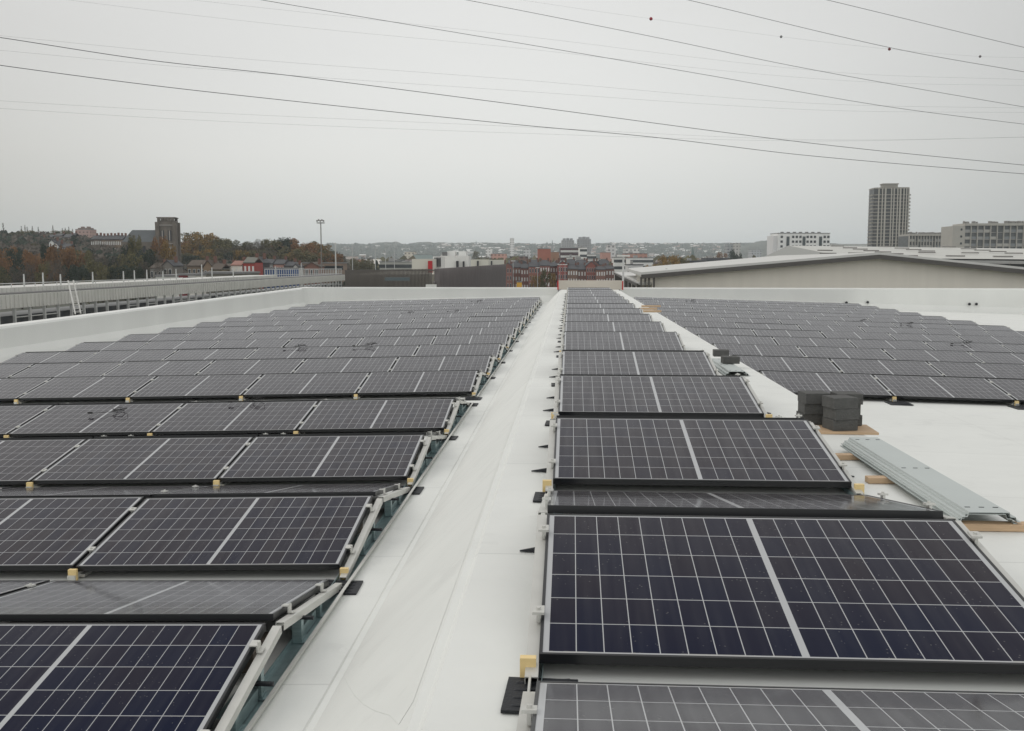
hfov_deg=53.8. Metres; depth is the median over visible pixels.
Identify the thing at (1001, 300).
parapet wall
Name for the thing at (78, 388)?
solar panel
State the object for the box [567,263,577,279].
house
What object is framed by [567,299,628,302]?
solar panel
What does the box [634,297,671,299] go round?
solar panel
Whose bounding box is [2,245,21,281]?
tree
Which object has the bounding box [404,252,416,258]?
town building
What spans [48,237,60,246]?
house
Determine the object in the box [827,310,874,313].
solar panel
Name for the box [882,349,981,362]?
solar panel
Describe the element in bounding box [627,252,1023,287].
grey hall
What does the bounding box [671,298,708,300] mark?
solar panel
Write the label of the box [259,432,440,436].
solar panel
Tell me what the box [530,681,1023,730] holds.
solar panel
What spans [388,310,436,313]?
solar panel
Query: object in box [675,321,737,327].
solar panel
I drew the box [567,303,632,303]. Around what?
solar panel
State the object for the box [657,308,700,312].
solar panel
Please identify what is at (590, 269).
house
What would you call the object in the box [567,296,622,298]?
solar panel
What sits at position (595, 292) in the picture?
solar panel
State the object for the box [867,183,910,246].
tower block
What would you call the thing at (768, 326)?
solar panel
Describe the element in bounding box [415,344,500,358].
solar panel
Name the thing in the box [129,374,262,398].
solar panel
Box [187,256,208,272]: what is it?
house
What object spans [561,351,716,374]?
solar panel
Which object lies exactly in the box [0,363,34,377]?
solar panel
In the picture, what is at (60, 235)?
house
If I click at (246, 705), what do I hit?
panel stand
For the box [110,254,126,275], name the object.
tree
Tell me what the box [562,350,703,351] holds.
solar panel
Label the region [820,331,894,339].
solar panel
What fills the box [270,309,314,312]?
solar panel
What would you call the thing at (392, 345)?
solar panel
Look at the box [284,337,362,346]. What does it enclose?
solar panel
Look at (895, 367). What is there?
solar panel
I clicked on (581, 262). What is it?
house
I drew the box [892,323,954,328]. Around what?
solar panel
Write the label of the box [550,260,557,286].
house
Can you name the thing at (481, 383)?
panel stand
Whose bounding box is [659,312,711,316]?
solar panel
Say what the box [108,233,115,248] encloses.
house
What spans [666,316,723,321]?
solar panel
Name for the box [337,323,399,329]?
solar panel
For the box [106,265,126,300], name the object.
tree
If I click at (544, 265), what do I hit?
house
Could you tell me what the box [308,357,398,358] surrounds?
solar panel
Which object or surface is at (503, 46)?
power line
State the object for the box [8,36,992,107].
power line
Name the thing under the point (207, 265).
house
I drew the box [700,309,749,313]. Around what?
solar panel
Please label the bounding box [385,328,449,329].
solar panel
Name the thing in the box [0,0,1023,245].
sky
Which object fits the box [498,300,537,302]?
solar panel
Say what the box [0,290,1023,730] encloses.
roof
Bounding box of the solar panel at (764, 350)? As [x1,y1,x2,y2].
[713,343,804,356]
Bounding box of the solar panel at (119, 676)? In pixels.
[0,623,265,730]
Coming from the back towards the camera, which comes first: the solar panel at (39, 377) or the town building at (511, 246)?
the town building at (511, 246)
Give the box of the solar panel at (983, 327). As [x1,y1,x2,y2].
[949,324,1013,330]
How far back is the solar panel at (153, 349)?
21.88 m
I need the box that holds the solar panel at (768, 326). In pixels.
[736,323,800,329]
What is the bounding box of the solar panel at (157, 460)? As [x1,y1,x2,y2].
[32,437,253,483]
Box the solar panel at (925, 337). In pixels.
[888,333,965,341]
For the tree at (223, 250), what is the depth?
379.15 m
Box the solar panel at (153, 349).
[103,349,180,350]
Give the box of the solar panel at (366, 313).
[341,311,389,314]
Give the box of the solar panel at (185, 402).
[60,401,189,404]
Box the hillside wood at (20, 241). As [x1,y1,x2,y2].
[0,230,348,285]
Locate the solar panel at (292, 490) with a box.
[153,484,400,497]
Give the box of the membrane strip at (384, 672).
[344,293,558,724]
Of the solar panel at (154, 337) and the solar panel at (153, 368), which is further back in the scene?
the solar panel at (154, 337)
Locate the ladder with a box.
[67,280,81,314]
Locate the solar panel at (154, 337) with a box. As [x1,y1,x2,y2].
[118,333,190,340]
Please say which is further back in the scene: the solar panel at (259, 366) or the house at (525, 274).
the house at (525, 274)
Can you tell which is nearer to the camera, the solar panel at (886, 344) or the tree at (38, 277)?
the solar panel at (886, 344)
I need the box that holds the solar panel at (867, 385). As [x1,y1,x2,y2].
[760,371,892,397]
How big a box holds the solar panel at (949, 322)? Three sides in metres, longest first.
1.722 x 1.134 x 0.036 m
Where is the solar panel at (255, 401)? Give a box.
[190,400,321,402]
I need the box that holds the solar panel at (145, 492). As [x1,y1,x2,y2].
[0,486,201,498]
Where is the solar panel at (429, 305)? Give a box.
[411,304,452,306]
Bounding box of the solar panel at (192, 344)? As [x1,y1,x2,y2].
[137,340,219,349]
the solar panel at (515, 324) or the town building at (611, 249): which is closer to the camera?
the solar panel at (515, 324)
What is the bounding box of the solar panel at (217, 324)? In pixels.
[194,321,252,326]
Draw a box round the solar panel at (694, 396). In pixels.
[558,375,763,416]
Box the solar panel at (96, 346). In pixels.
[66,341,149,350]
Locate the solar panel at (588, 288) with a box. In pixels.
[568,288,609,288]
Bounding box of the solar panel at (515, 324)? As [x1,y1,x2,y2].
[458,321,519,327]
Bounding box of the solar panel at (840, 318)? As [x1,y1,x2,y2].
[814,316,870,321]
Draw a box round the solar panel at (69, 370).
[9,362,123,377]
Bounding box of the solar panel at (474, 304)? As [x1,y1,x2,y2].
[453,303,493,305]
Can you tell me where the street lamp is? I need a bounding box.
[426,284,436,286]
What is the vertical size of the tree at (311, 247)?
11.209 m
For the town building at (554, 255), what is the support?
on the ground
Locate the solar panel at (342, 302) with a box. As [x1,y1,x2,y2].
[320,301,356,303]
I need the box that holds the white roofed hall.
[765,245,1023,266]
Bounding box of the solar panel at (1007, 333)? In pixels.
[984,330,1023,336]
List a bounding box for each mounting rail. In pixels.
[0,583,35,622]
[3,409,47,437]
[14,381,47,403]
[26,435,133,487]
[67,485,198,579]
[125,379,153,401]
[147,401,197,435]
[213,433,285,485]
[239,377,260,400]
[293,399,327,433]
[353,375,368,398]
[874,377,896,401]
[989,381,1018,405]
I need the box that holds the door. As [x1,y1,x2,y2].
[428,261,432,272]
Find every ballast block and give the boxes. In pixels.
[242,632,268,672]
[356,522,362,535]
[713,349,728,356]
[721,356,739,363]
[796,411,822,424]
[798,390,830,403]
[798,401,822,413]
[822,395,857,408]
[822,417,857,430]
[823,406,859,419]
[830,391,862,404]
[858,415,861,425]
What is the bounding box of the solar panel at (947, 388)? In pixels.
[873,375,1014,401]
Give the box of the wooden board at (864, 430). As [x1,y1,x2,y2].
[817,425,878,434]
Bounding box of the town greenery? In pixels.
[360,254,755,269]
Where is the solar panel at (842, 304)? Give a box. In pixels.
[823,303,861,305]
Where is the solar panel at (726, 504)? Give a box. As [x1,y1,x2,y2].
[547,490,942,518]
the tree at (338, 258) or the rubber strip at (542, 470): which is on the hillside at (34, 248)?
the tree at (338, 258)
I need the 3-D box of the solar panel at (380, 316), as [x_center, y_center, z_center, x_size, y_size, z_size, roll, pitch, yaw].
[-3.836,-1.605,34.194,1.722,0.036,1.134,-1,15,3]
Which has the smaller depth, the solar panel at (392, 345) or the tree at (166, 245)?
the solar panel at (392, 345)
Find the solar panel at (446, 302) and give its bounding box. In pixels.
[421,301,459,303]
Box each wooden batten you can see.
[835,453,859,459]
[865,475,894,483]
[961,521,1023,531]
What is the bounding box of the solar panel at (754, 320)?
[722,317,780,323]
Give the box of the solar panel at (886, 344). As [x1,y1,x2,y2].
[847,339,933,349]
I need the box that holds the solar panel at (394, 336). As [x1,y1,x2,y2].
[376,335,436,336]
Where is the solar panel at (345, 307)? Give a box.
[329,305,370,308]
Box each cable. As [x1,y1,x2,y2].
[87,407,126,413]
[228,396,263,402]
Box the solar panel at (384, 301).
[356,300,392,302]
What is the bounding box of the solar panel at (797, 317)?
[762,314,816,319]
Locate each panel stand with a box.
[200,580,351,730]
[334,483,415,582]
[404,431,451,487]
[442,397,473,435]
[471,370,491,396]
[487,356,501,375]
[498,343,509,360]
[506,334,515,349]
[513,327,520,340]
[516,683,536,730]
[518,322,525,332]
[520,487,562,691]
[523,317,528,326]
[543,412,558,492]
[551,372,560,418]
[558,349,562,375]
[559,331,564,351]
[674,331,685,349]
[702,349,718,374]
[735,373,772,416]
[776,414,864,494]
[877,492,1023,596]
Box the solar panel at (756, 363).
[733,355,841,372]
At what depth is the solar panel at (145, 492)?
8.24 m
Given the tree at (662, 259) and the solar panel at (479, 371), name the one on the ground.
the tree at (662, 259)
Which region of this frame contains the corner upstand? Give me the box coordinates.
[302,287,342,304]
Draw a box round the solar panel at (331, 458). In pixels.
[218,435,423,481]
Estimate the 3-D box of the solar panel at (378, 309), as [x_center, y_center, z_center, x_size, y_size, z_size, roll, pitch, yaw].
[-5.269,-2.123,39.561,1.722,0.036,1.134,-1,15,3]
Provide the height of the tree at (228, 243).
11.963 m
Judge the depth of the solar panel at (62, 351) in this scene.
22.00 m
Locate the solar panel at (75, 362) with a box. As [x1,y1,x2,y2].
[39,362,101,363]
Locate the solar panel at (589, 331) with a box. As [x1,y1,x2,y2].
[564,331,615,331]
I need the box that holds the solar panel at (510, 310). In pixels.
[483,308,530,311]
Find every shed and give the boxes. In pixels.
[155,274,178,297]
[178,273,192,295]
[187,273,205,294]
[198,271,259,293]
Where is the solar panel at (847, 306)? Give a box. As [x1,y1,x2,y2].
[837,305,879,308]
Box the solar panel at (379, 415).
[297,399,453,431]
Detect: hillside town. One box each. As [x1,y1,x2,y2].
[342,245,446,257]
[436,242,724,257]
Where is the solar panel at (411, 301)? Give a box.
[393,300,428,301]
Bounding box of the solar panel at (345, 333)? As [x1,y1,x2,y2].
[313,329,383,337]
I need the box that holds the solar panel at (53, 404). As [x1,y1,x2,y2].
[0,403,60,405]
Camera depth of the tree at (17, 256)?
274.84 m
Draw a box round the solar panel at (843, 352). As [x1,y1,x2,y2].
[797,346,892,359]
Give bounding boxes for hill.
[324,242,750,258]
[740,240,835,258]
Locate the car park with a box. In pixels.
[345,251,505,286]
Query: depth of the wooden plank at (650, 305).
29.88 m
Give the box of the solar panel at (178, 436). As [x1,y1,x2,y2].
[94,434,258,438]
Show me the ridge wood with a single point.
(359, 248)
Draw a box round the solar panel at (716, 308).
[692,306,737,309]
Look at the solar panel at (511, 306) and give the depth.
39.52 m
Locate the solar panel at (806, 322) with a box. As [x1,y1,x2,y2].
[778,319,838,325]
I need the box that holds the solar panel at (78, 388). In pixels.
[17,376,156,399]
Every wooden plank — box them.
[641,305,660,306]
[641,308,656,309]
[643,310,660,311]
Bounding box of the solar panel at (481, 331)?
[447,327,514,336]
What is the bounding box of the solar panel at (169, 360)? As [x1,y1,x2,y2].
[128,359,216,361]
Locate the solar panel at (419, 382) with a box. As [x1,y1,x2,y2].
[357,371,477,394]
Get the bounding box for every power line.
[0,37,1019,164]
[0,65,1021,173]
[1,108,1002,140]
[2,50,880,111]
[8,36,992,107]
[11,101,1014,139]
[73,0,953,84]
[197,0,1023,79]
[264,0,1019,123]
[468,0,1022,106]
[525,0,1021,57]
[690,0,1022,71]
[828,0,1020,46]
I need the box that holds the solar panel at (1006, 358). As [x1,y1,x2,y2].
[968,352,1023,363]
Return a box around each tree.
[0,249,6,267]
[0,256,12,284]
[0,266,12,285]
[0,266,18,285]
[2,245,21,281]
[4,248,25,284]
[7,267,33,308]
[17,249,36,281]
[18,230,37,234]
[21,255,41,283]
[24,263,39,284]
[29,252,40,277]
[34,261,55,307]
[35,242,50,283]
[37,246,61,283]
[38,240,48,244]
[44,259,67,283]
[45,230,71,234]
[48,243,66,282]
[61,264,79,282]
[64,246,85,281]
[66,264,90,304]
[70,235,78,244]
[74,249,87,263]
[79,250,98,279]
[82,259,108,304]
[91,254,114,302]
[97,265,115,281]
[100,255,121,280]
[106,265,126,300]
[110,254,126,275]
[112,251,135,273]
[118,254,144,298]
[120,241,135,261]
[122,265,144,300]
[127,234,142,264]
[127,253,151,298]
[135,261,150,299]
[137,249,158,297]
[144,253,162,277]
[150,236,168,262]
[152,260,167,277]
[160,240,176,262]
[181,231,200,251]
[181,232,218,255]
[181,241,195,253]
[181,252,192,262]
[181,255,204,264]
[192,249,215,259]
[194,251,224,260]
[200,238,234,258]
[214,248,233,262]
[218,240,239,250]
[221,252,239,260]
[232,244,253,250]
[232,249,251,260]
[238,241,265,251]
[238,250,261,257]
[250,239,270,252]
[259,238,289,255]
[259,251,272,258]
[266,252,290,261]
[272,237,292,255]
[278,238,298,248]
[286,252,305,261]
[290,242,322,257]
[290,248,311,261]
[297,255,319,261]
[302,241,326,255]
[308,253,333,261]
[316,244,334,256]
[317,253,343,261]
[349,258,360,269]
[357,259,366,272]
[360,256,373,269]
[364,259,373,269]
[472,250,482,258]
[530,275,540,286]
[540,269,550,286]
[549,273,555,286]
[654,254,671,265]
[662,254,680,264]
[679,257,685,263]
[716,252,728,259]
[729,249,737,259]
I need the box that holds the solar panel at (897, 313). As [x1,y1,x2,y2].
[873,311,921,315]
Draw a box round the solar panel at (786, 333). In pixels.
[752,329,824,337]
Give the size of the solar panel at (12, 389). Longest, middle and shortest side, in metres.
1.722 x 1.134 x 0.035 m
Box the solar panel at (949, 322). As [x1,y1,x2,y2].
[920,319,977,324]
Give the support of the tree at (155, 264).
on the ground
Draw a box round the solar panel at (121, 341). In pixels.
[84,341,150,342]
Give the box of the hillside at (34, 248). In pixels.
[0,232,357,301]
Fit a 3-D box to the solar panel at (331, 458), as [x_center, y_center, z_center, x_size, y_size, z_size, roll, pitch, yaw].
[-1.771,0.874,9.639,1.722,0.035,1.134,-1,15,3]
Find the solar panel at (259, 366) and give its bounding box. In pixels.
[197,359,305,374]
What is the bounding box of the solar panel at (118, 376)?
[93,375,160,376]
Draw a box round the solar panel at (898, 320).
[867,318,923,322]
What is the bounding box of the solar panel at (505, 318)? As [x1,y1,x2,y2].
[468,316,523,321]
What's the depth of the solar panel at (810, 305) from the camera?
44.25 m
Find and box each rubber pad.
[315,579,362,594]
[392,485,423,494]
[435,435,457,439]
[465,396,481,399]
[501,677,577,713]
[533,492,546,501]
[885,401,912,404]
[1007,405,1023,409]
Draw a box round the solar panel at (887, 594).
[539,514,1023,673]
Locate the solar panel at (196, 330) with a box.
[158,327,223,333]
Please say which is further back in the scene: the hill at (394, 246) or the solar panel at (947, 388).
the hill at (394, 246)
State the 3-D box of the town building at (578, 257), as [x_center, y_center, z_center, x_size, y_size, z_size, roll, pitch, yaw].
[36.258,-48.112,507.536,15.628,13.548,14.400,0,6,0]
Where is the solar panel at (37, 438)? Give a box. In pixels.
[0,437,93,439]
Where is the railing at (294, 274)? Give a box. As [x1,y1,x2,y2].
[264,269,341,276]
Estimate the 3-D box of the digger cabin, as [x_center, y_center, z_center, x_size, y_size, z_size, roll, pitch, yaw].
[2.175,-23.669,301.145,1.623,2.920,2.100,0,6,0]
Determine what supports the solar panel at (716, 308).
on the mounting rail
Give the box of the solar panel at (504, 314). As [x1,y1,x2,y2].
[476,312,526,316]
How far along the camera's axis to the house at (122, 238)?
430.35 m
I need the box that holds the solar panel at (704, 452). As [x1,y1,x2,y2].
[553,418,851,487]
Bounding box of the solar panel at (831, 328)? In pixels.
[797,324,863,331]
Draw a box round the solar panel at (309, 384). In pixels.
[242,372,369,396]
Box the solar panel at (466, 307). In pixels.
[444,306,488,309]
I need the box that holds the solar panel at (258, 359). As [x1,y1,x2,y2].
[229,358,307,359]
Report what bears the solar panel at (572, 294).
on the panel stand
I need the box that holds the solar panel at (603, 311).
[566,308,641,313]
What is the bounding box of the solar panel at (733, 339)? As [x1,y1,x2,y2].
[697,334,776,344]
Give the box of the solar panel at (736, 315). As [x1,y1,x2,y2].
[710,313,764,318]
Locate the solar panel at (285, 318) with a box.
[272,316,325,320]
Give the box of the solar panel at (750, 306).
[726,304,769,307]
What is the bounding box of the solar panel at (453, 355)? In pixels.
[400,355,492,360]
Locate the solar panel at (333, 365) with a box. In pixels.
[293,357,397,372]
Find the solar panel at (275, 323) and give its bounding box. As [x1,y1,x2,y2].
[248,320,305,325]
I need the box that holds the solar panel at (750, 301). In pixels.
[746,300,785,303]
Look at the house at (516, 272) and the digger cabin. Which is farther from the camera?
the house at (516, 272)
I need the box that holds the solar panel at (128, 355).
[82,349,177,361]
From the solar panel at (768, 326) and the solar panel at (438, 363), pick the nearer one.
the solar panel at (438, 363)
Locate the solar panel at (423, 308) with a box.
[401,307,444,309]
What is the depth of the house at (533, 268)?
400.19 m
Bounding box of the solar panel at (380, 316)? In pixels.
[373,314,425,318]
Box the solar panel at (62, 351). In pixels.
[25,350,101,352]
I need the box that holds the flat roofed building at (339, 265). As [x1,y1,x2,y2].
[295,262,347,284]
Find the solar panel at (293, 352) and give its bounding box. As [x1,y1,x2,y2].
[247,347,337,358]
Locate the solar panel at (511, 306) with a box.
[489,305,532,308]
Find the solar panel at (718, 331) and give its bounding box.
[685,327,755,335]
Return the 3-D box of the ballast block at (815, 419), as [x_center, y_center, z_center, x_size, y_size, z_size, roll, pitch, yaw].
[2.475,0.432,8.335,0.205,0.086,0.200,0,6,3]
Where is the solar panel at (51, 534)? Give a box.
[0,497,143,570]
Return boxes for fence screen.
[264,267,298,287]
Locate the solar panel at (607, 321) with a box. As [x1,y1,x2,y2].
[565,321,649,321]
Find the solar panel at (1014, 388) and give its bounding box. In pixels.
[987,379,1023,401]
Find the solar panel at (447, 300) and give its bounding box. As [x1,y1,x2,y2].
[429,299,465,301]
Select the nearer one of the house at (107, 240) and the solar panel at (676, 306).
the solar panel at (676, 306)
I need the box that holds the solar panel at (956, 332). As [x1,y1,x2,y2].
[921,328,991,335]
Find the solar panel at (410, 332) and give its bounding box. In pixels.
[380,328,448,335]
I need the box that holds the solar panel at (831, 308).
[812,307,855,310]
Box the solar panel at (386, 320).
[357,318,413,323]
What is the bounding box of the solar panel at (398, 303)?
[382,302,420,304]
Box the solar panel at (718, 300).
[709,299,746,301]
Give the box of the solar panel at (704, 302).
[677,300,717,303]
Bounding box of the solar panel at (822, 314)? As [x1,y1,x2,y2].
[797,312,847,316]
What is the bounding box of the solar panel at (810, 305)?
[797,304,837,306]
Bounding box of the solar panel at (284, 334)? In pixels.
[247,331,318,338]
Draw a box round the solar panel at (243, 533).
[76,495,372,570]
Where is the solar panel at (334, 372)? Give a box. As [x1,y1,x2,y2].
[276,372,370,373]
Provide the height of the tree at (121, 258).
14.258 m
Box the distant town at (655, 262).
[351,259,700,265]
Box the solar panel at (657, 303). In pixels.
[642,302,684,305]
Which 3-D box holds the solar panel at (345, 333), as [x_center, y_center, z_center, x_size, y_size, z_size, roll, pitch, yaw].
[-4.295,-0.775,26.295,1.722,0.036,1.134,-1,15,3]
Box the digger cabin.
[517,281,521,286]
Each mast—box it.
[316,219,323,283]
[335,243,336,283]
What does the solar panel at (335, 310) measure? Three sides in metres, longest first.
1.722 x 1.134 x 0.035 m
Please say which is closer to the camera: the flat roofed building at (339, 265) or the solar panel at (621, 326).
the solar panel at (621, 326)
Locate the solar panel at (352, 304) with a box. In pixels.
[343,303,381,305]
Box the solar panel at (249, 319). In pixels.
[222,317,275,321]
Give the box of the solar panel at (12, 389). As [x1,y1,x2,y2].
[0,378,51,400]
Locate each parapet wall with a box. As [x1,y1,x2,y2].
[0,287,307,362]
[342,287,557,301]
[620,287,1023,313]
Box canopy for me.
[614,272,651,286]
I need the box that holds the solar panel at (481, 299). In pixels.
[466,298,502,300]
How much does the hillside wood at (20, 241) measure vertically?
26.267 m
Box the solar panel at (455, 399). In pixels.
[322,398,463,402]
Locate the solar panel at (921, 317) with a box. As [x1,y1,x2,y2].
[895,315,947,319]
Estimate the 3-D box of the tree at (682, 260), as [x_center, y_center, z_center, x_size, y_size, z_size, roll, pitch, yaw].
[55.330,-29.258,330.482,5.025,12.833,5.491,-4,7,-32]
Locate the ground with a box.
[0,301,120,311]
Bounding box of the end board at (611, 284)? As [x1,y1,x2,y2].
[557,280,622,289]
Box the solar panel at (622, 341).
[563,332,683,349]
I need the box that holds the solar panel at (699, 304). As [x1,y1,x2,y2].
[684,303,726,306]
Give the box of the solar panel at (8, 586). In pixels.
[0,580,49,595]
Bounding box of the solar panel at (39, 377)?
[0,377,56,378]
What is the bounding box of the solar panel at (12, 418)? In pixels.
[0,405,52,436]
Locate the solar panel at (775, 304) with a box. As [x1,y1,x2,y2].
[758,303,797,305]
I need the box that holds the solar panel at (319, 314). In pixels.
[295,312,342,315]
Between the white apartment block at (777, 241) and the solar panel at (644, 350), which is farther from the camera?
the white apartment block at (777, 241)
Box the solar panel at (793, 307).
[768,305,811,308]
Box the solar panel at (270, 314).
[248,313,296,316]
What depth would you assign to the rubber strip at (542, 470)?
6.48 m
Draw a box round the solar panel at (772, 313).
[749,311,798,314]
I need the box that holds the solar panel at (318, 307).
[288,306,330,309]
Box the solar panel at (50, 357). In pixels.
[0,351,98,363]
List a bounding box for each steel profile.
[711,358,749,375]
[841,437,1020,521]
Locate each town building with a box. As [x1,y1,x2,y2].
[346,256,358,258]
[379,258,411,271]
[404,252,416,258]
[413,254,433,258]
[485,248,492,257]
[491,254,506,259]
[509,254,527,260]
[510,238,513,255]
[523,249,530,257]
[537,247,550,260]
[551,250,558,261]
[559,248,577,261]
[561,238,573,247]
[575,256,599,262]
[577,237,590,253]
[578,245,586,258]
[587,252,595,258]
[600,251,610,261]
[606,245,615,258]
[611,254,625,279]
[622,251,647,259]
[623,248,638,252]
[625,261,643,271]
[626,255,652,266]
[685,258,706,262]
[701,255,727,261]
[724,244,732,258]
[730,243,740,258]
[748,250,760,257]
[830,244,866,246]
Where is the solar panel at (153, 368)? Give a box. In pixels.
[103,360,213,375]
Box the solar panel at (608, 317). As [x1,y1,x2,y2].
[565,314,651,321]
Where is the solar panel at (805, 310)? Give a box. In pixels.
[782,308,829,312]
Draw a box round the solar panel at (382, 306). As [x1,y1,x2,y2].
[370,305,410,307]
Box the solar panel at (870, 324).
[835,321,895,326]
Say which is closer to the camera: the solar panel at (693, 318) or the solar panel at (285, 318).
the solar panel at (693, 318)
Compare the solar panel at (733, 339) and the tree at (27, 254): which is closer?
the solar panel at (733, 339)
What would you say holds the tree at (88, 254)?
on the ground
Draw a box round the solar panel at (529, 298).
[503,297,538,299]
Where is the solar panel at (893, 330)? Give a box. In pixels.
[859,326,927,333]
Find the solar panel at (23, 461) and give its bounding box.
[0,439,86,484]
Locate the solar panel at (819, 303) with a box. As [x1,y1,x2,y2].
[784,301,823,304]
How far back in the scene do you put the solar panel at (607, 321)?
18.26 m
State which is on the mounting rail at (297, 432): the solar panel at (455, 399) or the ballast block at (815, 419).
the solar panel at (455, 399)
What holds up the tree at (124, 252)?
on the hillside at (34, 248)
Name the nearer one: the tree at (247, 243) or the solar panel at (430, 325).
the solar panel at (430, 325)
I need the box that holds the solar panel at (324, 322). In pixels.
[302,319,359,324]
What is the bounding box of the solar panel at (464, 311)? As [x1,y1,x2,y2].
[435,309,482,312]
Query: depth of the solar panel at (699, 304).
41.89 m
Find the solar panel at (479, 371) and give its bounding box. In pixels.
[393,370,480,375]
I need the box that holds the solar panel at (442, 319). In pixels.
[412,317,468,322]
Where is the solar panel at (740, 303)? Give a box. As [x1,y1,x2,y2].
[718,302,757,304]
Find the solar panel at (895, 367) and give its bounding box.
[830,358,943,375]
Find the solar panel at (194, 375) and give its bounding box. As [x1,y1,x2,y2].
[167,374,263,375]
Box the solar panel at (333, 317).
[323,315,375,319]
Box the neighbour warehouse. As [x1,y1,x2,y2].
[0,274,344,324]
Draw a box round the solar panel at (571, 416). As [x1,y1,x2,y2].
[557,415,803,419]
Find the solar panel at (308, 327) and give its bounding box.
[278,324,340,330]
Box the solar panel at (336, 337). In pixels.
[294,337,363,338]
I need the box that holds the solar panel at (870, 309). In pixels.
[854,308,898,311]
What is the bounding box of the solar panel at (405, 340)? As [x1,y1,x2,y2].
[357,336,435,345]
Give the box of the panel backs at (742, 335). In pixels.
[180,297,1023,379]
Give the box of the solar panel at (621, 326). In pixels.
[565,322,664,331]
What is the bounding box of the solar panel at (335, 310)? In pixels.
[313,308,357,311]
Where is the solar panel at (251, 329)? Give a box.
[219,326,281,331]
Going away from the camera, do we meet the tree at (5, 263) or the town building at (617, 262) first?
the tree at (5, 263)
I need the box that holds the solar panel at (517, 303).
[494,302,535,304]
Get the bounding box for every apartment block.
[75,227,95,237]
[767,232,829,254]
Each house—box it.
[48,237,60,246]
[53,240,65,247]
[54,232,64,238]
[62,232,77,239]
[62,241,75,248]
[90,233,97,244]
[94,233,101,244]
[98,233,105,244]
[101,233,108,246]
[105,233,112,248]
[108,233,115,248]
[112,233,119,247]
[116,233,123,247]
[119,233,126,247]
[150,259,166,298]
[162,256,183,273]
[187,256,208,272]
[202,256,218,271]
[210,260,229,270]
[230,257,245,270]
[243,253,262,288]
[259,253,270,288]
[268,256,275,266]
[273,256,288,266]
[284,258,296,266]
[292,260,303,284]
[303,258,324,284]
[504,260,512,286]
[512,260,520,286]
[521,261,528,286]
[528,259,539,286]
[539,259,549,286]
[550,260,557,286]
[556,258,567,280]
[565,257,575,264]
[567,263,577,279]
[576,258,585,264]
[577,262,585,279]
[585,258,596,279]
[595,264,605,279]
[598,258,608,265]
[604,263,613,279]
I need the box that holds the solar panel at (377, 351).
[330,345,418,357]
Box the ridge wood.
[323,242,749,258]
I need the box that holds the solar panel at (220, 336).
[182,332,254,339]
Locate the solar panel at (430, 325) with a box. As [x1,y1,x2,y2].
[397,322,459,328]
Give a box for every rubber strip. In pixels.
[520,547,534,551]
[531,468,546,471]
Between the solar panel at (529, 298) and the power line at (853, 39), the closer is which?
the solar panel at (529, 298)
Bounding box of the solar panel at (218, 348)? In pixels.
[181,347,259,349]
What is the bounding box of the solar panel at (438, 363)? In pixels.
[390,355,490,373]
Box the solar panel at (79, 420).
[8,403,184,436]
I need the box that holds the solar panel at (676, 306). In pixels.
[649,305,691,308]
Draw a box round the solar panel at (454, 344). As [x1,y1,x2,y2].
[437,343,501,348]
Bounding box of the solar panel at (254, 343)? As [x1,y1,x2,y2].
[211,338,291,347]
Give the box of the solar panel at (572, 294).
[567,293,618,295]
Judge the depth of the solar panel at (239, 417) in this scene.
12.28 m
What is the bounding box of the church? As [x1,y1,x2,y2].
[122,217,180,263]
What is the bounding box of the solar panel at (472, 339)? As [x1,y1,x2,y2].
[432,334,508,345]
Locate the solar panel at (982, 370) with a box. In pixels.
[927,361,1023,378]
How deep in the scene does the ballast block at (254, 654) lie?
4.87 m
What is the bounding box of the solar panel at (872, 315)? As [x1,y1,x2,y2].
[845,313,897,317]
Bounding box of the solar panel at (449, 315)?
[425,313,475,317]
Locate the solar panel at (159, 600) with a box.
[0,579,328,620]
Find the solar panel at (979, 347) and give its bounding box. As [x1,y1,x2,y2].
[923,341,1013,352]
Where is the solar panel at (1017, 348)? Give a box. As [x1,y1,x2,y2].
[1000,344,1023,352]
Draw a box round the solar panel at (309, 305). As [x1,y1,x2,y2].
[305,304,342,306]
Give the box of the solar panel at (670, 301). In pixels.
[638,299,677,302]
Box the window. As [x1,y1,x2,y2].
[385,277,409,280]
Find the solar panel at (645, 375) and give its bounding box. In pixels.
[560,374,739,376]
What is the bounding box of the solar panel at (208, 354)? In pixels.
[164,348,257,359]
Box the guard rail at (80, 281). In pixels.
[0,277,182,286]
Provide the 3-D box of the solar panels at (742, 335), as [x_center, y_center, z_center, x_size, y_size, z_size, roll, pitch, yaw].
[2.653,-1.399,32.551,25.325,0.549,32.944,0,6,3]
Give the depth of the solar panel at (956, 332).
28.32 m
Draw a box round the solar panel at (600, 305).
[567,304,634,307]
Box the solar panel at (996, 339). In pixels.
[956,335,1023,343]
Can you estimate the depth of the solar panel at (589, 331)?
15.65 m
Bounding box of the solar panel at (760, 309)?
[737,307,783,311]
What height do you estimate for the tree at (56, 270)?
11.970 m
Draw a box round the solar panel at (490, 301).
[460,300,498,302]
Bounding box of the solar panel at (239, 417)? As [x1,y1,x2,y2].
[151,401,317,434]
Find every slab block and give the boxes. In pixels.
[898,232,940,247]
[940,221,1023,248]
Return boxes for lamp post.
[617,255,629,286]
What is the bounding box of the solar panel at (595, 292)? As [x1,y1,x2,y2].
[568,291,615,293]
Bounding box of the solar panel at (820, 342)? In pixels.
[772,337,855,347]
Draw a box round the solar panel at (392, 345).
[340,345,419,346]
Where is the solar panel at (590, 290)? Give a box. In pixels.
[568,289,612,290]
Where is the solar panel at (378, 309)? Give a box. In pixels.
[357,308,400,310]

